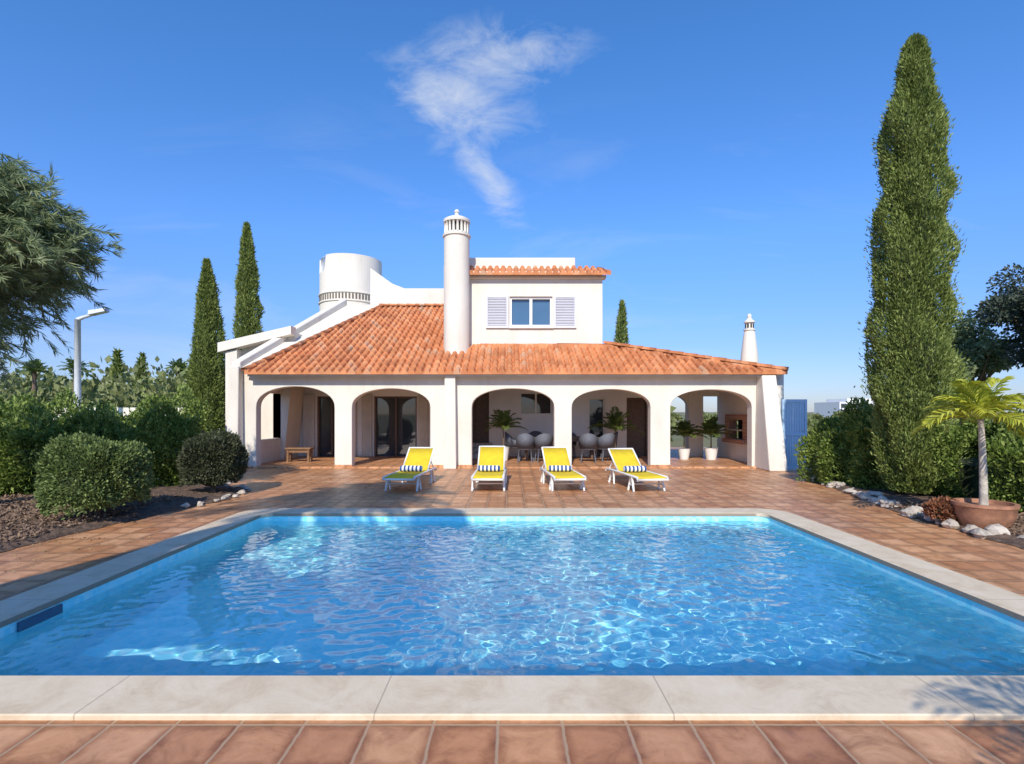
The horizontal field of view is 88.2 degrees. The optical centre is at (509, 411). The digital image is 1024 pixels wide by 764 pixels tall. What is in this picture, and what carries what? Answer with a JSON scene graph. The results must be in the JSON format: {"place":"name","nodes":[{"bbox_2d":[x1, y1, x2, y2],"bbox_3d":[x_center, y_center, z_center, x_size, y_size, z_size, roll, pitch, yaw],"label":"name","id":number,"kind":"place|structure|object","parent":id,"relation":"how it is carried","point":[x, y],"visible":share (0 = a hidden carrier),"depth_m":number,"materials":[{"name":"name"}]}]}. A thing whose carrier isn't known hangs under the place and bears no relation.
{"place":"outdoors","nodes":[
{"label":"outdoors","id":0,"kind":"place"},
{"bbox_2d":[164,358,188,377],"bbox_3d":[-19.491,-0.807,31.062,1.578,4.813,1.727,0,0,-43],"label":"yucca plant","id":1,"kind":"object","parent":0,"point":[178,363],"visible":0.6,"depth_m":30.85,"materials":[{"name":"green plant"}]},
{"bbox_2d":[0,447,1023,763],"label":"patio","id":2,"kind":"structure","parent":0,"point":[994,563],"depth_m":2.70,"materials":[{"name":"tile"}]},
{"bbox_2d":[382,447,436,491],"bbox_3d":[-2.118,1.212,11.421,0.694,0.797,1.990,0,0,5],"label":"sun lounger","id":3,"kind":"object","parent":2,"relation":"on","point":[417,463],"visible":1,"depth_m":11.70,"materials":[{"name":"yellow fabric"}]},
{"bbox_2d":[471,446,506,490],"bbox_3d":[-0.420,1.196,11.421,0.694,0.829,1.990,0,0,1],"label":"sun lounger","id":4,"kind":"object","parent":2,"relation":"on","point":[491,464],"visible":1,"depth_m":11.73,"materials":[{"name":"yellow fabric"}]},
{"bbox_2d":[217,209,788,470],"bbox_3d":[-0.665,-2.600,20.603,17.370,8.440,12.794,0,0,0],"label":"white villa","id":5,"kind":"object","parent":2,"relation":"on","point":[367,365],"visible":1,"depth_m":16.74,"materials":[{"name":"paint"}]},
{"bbox_2d":[285,447,313,461],"bbox_3d":[-6.550,1.333,16.475,0.800,0.445,0.350,0,0,0],"label":"wooden bench","id":6,"kind":"object","parent":5,"relation":"on","point":[307,450],"visible":1,"depth_m":16.35,"materials":[{"name":"brown wood"}]},
{"bbox_2d":[320,398,334,455],"bbox_3d":[-6.250,0.503,18.680,1.000,2.105,0.040,0,0,0],"label":"window glass","id":7,"kind":"structure","parent":5,"relation":"in","point":[325,403],"depth_m":18.66,"materials":[{"name":"black glass"}]},
{"bbox_2d":[377,398,414,455],"bbox_3d":[-4.000,0.503,18.680,1.500,2.105,0.040,0,0,0],"label":"window glass","id":8,"kind":"structure","parent":5,"relation":"in","point":[385,406],"depth_m":18.66,"materials":[{"name":"black glass"}]},
{"bbox_2d":[475,393,486,442],"bbox_3d":[-1.010,0.175,18.680,0.580,1.850,0.040,0,0,0],"label":"door panel","id":9,"kind":"structure","parent":5,"relation":"in","point":[481,402],"depth_m":18.66,"materials":[{"name":"brown wood"}]},
{"bbox_2d":[483,409,527,460],"bbox_3d":[-0.276,0.726,17.113,1.589,1.658,1.338,0,0,38],"label":"potted palm","id":10,"kind":"object","parent":5,"relation":"on","point":[504,420],"visible":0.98,"depth_m":16.88,"materials":[{"name":"green plant"}]},
{"bbox_2d":[510,297,511,326],"bbox_3d":[0.035,-3.215,17.023,0.070,0.970,0.105,0,0,0],"label":"upper window frame","id":11,"kind":"structure","parent":5,"relation":"in","point":[510,297],"depth_m":16.97,"materials":[{"name":"white paint"}]},
{"bbox_2d":[505,432,521,459],"bbox_3d":[0.130,1.106,17.300,0.580,0.902,0.620,0,0,0],"label":"wicker chair","id":12,"kind":"object","parent":5,"relation":"on","point":[510,441],"visible":0.7,"depth_m":17.06,"materials":[{"name":"grey wicker"}]},
{"bbox_2d":[516,433,534,462],"bbox_3d":[0.497,1.106,16.480,0.620,0.902,0.580,0,0,8],"label":"wicker chair","id":13,"kind":"object","parent":5,"relation":"on","point":[524,441],"visible":1,"depth_m":16.26,"materials":[{"name":"grey wicker"}]},
{"bbox_2d":[529,299,531,324],"bbox_3d":[0.685,-3.215,17.023,0.090,0.830,0.105,0,0,0],"label":"upper window frame","id":14,"kind":"structure","parent":5,"relation":"in","point":[530,300],"depth_m":16.97,"materials":[{"name":"white paint"}]},
{"bbox_2d":[512,300,549,324],"bbox_3d":[0.685,-3.215,17.100,1.290,0.890,0.040,0,0,0],"label":"upper window glass","id":15,"kind":"structure","parent":5,"relation":"in","point":[520,308],"depth_m":17.08,"materials":[{"name":"blue glass"}]},
{"bbox_2d":[512,325,549,326],"bbox_3d":[0.685,-2.765,17.023,1.230,0.070,0.105,0,0,0],"label":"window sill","id":16,"kind":"structure","parent":5,"relation":"in","point":[512,325],"depth_m":16.97,"materials":[{"name":"white paint"}]},
{"bbox_2d":[512,297,549,299],"bbox_3d":[0.685,-3.665,17.023,1.230,0.070,0.105,0,0,0],"label":"upper window frame","id":17,"kind":"structure","parent":5,"relation":"in","point":[513,298],"depth_m":16.97,"materials":[{"name":"white paint"}]},
{"bbox_2d":[521,394,549,412],"bbox_3d":[0.925,-0.325,18.680,1.150,0.750,0.040,0,0,0],"label":"window glass","id":18,"kind":"structure","parent":5,"relation":"in","point":[527,400],"depth_m":18.66,"materials":[{"name":"black glass"}]},
{"bbox_2d":[529,431,542,457],"bbox_3d":[0.900,1.106,18.020,0.620,0.902,0.580,0,0,0],"label":"wicker chair","id":19,"kind":"object","parent":5,"relation":"on","point":[534,433],"visible":0.2,"depth_m":18.23,"materials":[{"name":"grey wicker"}]},
{"bbox_2d":[534,433,552,462],"bbox_3d":[1.053,1.106,16.480,0.620,0.902,0.580,0,0,-9],"label":"wicker chair","id":20,"kind":"object","parent":5,"relation":"on","point":[544,440],"visible":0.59,"depth_m":16.25,"materials":[{"name":"grey wicker"}]},
{"bbox_2d":[550,297,551,326],"bbox_3d":[1.335,-3.215,17.023,0.070,0.970,0.105,0,0,0],"label":"upper window frame","id":21,"kind":"structure","parent":5,"relation":"in","point":[550,297],"depth_m":16.97,"materials":[{"name":"white paint"}]},
{"bbox_2d":[525,436,598,460],"bbox_3d":[1.650,1.183,17.250,2.500,0.745,0.900,0,0,0],"label":"dining table","id":22,"kind":"object","parent":5,"relation":"on","point":[575,438],"visible":0.18,"depth_m":16.90,"materials":[{"name":"grey wood"}]},
{"bbox_2d":[572,432,576,457],"bbox_3d":[2.000,1.106,18.020,0.620,0.902,0.580,0,0,0],"label":"wicker chair","id":23,"kind":"object","parent":5,"relation":"on","point":[574,443],"visible":0.34,"depth_m":18.06,"materials":[{"name":"grey wicker"}]},
{"bbox_2d":[578,433,597,462],"bbox_3d":[2.447,1.106,16.430,0.620,0.902,0.580,0,0,8],"label":"wicker chair","id":24,"kind":"object","parent":5,"relation":"on","point":[588,441],"visible":1,"depth_m":16.20,"materials":[{"name":"grey wicker"}]},
{"bbox_2d":[590,400,602,455],"bbox_3d":[3.050,0.528,18.680,0.600,2.055,0.040,0,0,0],"label":"window glass","id":25,"kind":"structure","parent":5,"relation":"in","point":[596,406],"depth_m":18.66,"materials":[{"name":"black glass"}]},
{"bbox_2d":[595,433,614,461],"bbox_3d":[3.007,1.106,16.581,0.620,0.902,0.580,0,0,-21],"label":"wicker chair","id":26,"kind":"object","parent":5,"relation":"on","point":[606,441],"visible":0.77,"depth_m":16.34,"materials":[{"name":"grey wicker"}]},
{"bbox_2d":[600,432,617,458],"bbox_3d":[3.320,1.106,17.600,0.580,0.902,0.620,0,0,0],"label":"wicker chair","id":27,"kind":"object","parent":5,"relation":"on","point":[614,444],"visible":0.28,"depth_m":17.44,"materials":[{"name":"grey wicker"}]},
{"bbox_2d":[587,406,644,459],"bbox_3d":[3.312,0.678,17.293,1.811,1.754,1.597,0,0,44],"label":"potted palm","id":28,"kind":"object","parent":5,"relation":"on","point":[615,419],"visible":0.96,"depth_m":17.13,"materials":[{"name":"green plant"}]},
{"bbox_2d":[628,400,644,455],"bbox_3d":[4.475,0.528,18.680,0.750,2.055,0.040,0,0,0],"label":"door panel","id":29,"kind":"structure","parent":5,"relation":"in","point":[636,440],"depth_m":18.66,"materials":[{"name":"brown wood"}]},
{"bbox_2d":[670,420,708,459],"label":"potted palm","id":30,"kind":"object","parent":5,"relation":"on","point":[684,428],"visible":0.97,"depth_m":17.28,"materials":[{"name":"white paint"}]},
{"bbox_2d":[690,417,736,459],"bbox_3d":[6.557,0.851,17.330,1.398,1.408,1.380,0,0,-40],"label":"potted palm","id":31,"kind":"object","parent":5,"relation":"on","point":[711,427],"visible":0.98,"depth_m":17.17,"materials":[{"name":"white paint"}]},
{"bbox_2d":[0,508,1023,719],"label":"swimming pool","id":32,"kind":"structure","parent":2,"relation":"in","point":[511,697],"depth_m":3.01,"materials":[{"name":"stone"}]},
{"bbox_2d":[0,521,1023,675],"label":"pool water","id":33,"kind":"structure","parent":32,"relation":"in","point":[516,598],"depth_m":4.49,"materials":[{"name":"blue liquid"}]},
{"bbox_2d":[539,446,586,491],"bbox_3d":[1.118,1.207,11.421,0.694,0.808,1.990,0,0,-5],"label":"sun lounger","id":34,"kind":"object","parent":2,"relation":"on","point":[557,464],"visible":1,"depth_m":11.63,"materials":[{"name":"yellow fabric"}]},
{"bbox_2d":[605,448,668,491],"bbox_3d":[2.697,1.223,11.371,0.694,0.776,1.990,0,0,-8],"label":"sun lounger","id":35,"kind":"object","parent":2,"relation":"on","point":[626,461],"visible":1,"depth_m":11.51,"materials":[{"name":"yellow fabric"}]},
{"bbox_2d":[781,399,806,468],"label":"blue garden gate","id":36,"kind":"structure","parent":2,"relation":"on","point":[794,418],"depth_m":14.57,"materials":[{"name":"paint"}]},
{"bbox_2d":[0,0,1023,411],"label":"sky","id":37,"kind":"structure","parent":0,"point":[714,157],"materials":[{"name":"blue"}]},
{"bbox_2d":[670,412,997,455],"bbox_3d":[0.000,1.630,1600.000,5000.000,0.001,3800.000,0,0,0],"label":"ground","id":38,"kind":"structure","parent":0,"point":[677,441],"depth_m":31.30,"materials":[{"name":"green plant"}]},
{"bbox_2d":[17,358,54,395],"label":"palm tree","id":39,"kind":"object","parent":38,"relation":"on","point":[39,365],"visible":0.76,"depth_m":29.91,"materials":[{"name":"green plant"}]},
{"bbox_2d":[56,356,92,401],"bbox_3d":[-25.479,-0.856,31.012,1.686,4.911,1.660,0,0,-34],"label":"palm tree","id":40,"kind":"object","parent":38,"relation":"on","point":[71,367],"visible":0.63,"depth_m":30.86,"materials":[{"name":"green plant"}]},
{"bbox_2d":[74,308,109,409],"bbox_3d":[-17.447,-1.363,22.000,1.386,5.927,0.350,0,0,0],"label":"street lamp","id":41,"kind":"object","parent":38,"relation":"on","point":[77,353],"visible":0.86,"depth_m":21.91,"materials":[{"name":"metal"}]},
{"bbox_2d":[106,347,126,402],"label":"cypress tree","id":42,"kind":"object","parent":38,"relation":"on","point":[117,360],"visible":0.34,"depth_m":34.87,"materials":[{"name":"green plant"}]},
{"bbox_2d":[53,408,185,419],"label":"garden wall","id":43,"kind":"structure","parent":38,"relation":"on","point":[120,410],"depth_m":24.00,"materials":[{"name":"white paint"}]},
{"bbox_2d":[0,483,245,552],"bbox_3d":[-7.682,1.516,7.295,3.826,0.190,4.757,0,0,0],"label":"bark mulch","id":44,"kind":"object","parent":38,"relation":"on","point":[31,506],"visible":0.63,"depth_m":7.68,"materials":[{"name":"brown wood"}]},
{"bbox_2d":[0,153,127,387],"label":"feathery tree","id":45,"kind":"object","parent":44,"relation":"on","point":[39,245],"visible":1,"depth_m":8.21,"materials":[{"name":"green plant"}]},
{"bbox_2d":[31,431,158,519],"bbox_3d":[-6.089,0.945,7.726,1.470,1.370,1.455,0,0,0],"label":"round clipped bush","id":46,"kind":"object","parent":44,"relation":"on","point":[85,471],"visible":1,"depth_m":7.34,"materials":[{"name":"green plant"}]},
{"bbox_2d":[0,387,203,496],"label":"garden hedge","id":47,"kind":"object","parent":44,"relation":"on","point":[22,441],"visible":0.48,"depth_m":10.50,"materials":[{"name":"green plant"}]},
{"bbox_2d":[0,383,213,441],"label":"garden hedge","id":48,"kind":"object","parent":44,"relation":"on","point":[193,408],"visible":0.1,"depth_m":14.80,"materials":[{"name":"green plant"}]},
{"bbox_2d":[175,429,249,492],"bbox_3d":[-5.712,0.963,10.199,1.251,1.334,1.094,0,0,0],"label":"round clipped bush","id":49,"kind":"object","parent":44,"relation":"on","point":[213,460],"visible":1,"depth_m":9.86,"materials":[{"name":"green plant"}]},
{"bbox_2d":[180,482,251,507],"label":"edging stones","id":50,"kind":"object","parent":44,"relation":"on","point":[200,503],"visible":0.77,"depth_m":9.79,"materials":[{"name":"white stone"}]},
{"bbox_2d":[131,357,148,399],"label":"cypress tree","id":51,"kind":"object","parent":38,"relation":"on","point":[138,377],"visible":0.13,"depth_m":35.84,"materials":[{"name":"green plant"}]},
{"bbox_2d":[138,351,148,381],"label":"cypress tree","id":52,"kind":"object","parent":38,"relation":"on","point":[143,354],"visible":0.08,"depth_m":45.99,"materials":[{"name":"green plant"}]},
{"bbox_2d":[182,257,228,430],"bbox_3d":[-10.316,-1.817,18.066,1.584,6.942,1.596,0,0,0],"label":"cypress tree","id":53,"kind":"object","parent":38,"relation":"on","point":[205,375],"visible":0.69,"depth_m":17.73,"materials":[{"name":"green plant"}]},
{"bbox_2d":[231,221,264,349],"bbox_3d":[-10.922,-3.164,21.991,1.488,9.634,1.465,0,0,-37],"label":"cypress tree","id":54,"kind":"object","parent":38,"relation":"on","point":[248,316],"visible":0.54,"depth_m":21.76,"materials":[{"name":"green plant"}]},
{"bbox_2d":[0,355,1022,441],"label":"distant scrub","id":55,"kind":"object","parent":38,"relation":"on","point":[121,395],"visible":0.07,"depth_m":32.64,"materials":[{"name":"green plant"}]},
{"bbox_2d":[613,299,629,343],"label":"cypress tree","id":56,"kind":"object","parent":38,"relation":"on","point":[621,333],"visible":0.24,"depth_m":25.87,"materials":[{"name":"green plant"}]},
{"bbox_2d":[817,479,1023,548],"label":"planting bed","id":57,"kind":"object","parent":38,"relation":"on","point":[1012,539],"visible":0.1,"depth_m":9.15,"materials":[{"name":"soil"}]},
{"bbox_2d":[804,471,1009,538],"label":"edging stones","id":58,"kind":"object","parent":57,"relation":"on","point":[912,511],"visible":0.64,"depth_m":7.96,"materials":[{"name":"white stone"}]},
{"bbox_2d":[793,386,1023,498],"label":"garden hedge","id":59,"kind":"object","parent":57,"relation":"on","point":[835,453],"visible":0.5,"depth_m":10.74,"materials":[{"name":"green plant"}]},
{"bbox_2d":[858,32,974,495],"bbox_3d":[7.444,-2.669,9.733,1.734,8.644,1.679,0,0,36],"label":"cypress tree","id":60,"kind":"object","parent":57,"relation":"on","point":[911,352],"visible":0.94,"depth_m":9.41,"materials":[{"name":"green plant"}]},
{"bbox_2d":[921,495,958,522],"bbox_3d":[6.116,1.398,7.453,0.486,0.463,0.510,0,0,0],"label":"rusty leaved plant","id":61,"kind":"object","parent":57,"relation":"on","point":[940,508],"visible":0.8,"depth_m":7.38,"materials":[{"name":"brown plant"}]},
{"bbox_2d":[909,376,1023,528],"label":"potted golden palm","id":62,"kind":"object","parent":57,"relation":"on","point":[983,511],"visible":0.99,"depth_m":7.08,"materials":[{"name":"ceramic"}]},
{"bbox_2d":[986,421,1023,512],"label":"garden hedge","id":63,"kind":"object","parent":57,"relation":"on","point":[1007,478],"visible":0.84,"depth_m":7.96,"materials":[{"name":"green plant"}]},
{"bbox_2d":[936,307,1015,424],"bbox_3d":[15.834,-0.996,18.477,2.984,5.235,3.277,0,0,33],"label":"olive tree","id":64,"kind":"object","parent":38,"relation":"on","point":[981,351],"visible":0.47,"depth_m":17.82,"materials":[{"name":"green plant"}]},
{"bbox_2d":[971,262,1023,369],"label":"oak tree","id":65,"kind":"object","parent":38,"relation":"on","point":[1007,303],"visible":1,"depth_m":16.34,"materials":[{"name":"green plant"}]},
{"bbox_2d":[814,402,873,416],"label":"block","id":66,"kind":"structure","parent":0,"point":[822,408],"depth_m":124.57,"materials":[{"name":"white paint"}]},
{"bbox_2d":[826,399,871,401],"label":"penthouse","id":67,"kind":"object","parent":66,"relation":"on","point":[837,400],"visible":0.36,"depth_m":124.84,"materials":[{"name":"white paint"}]}
]}

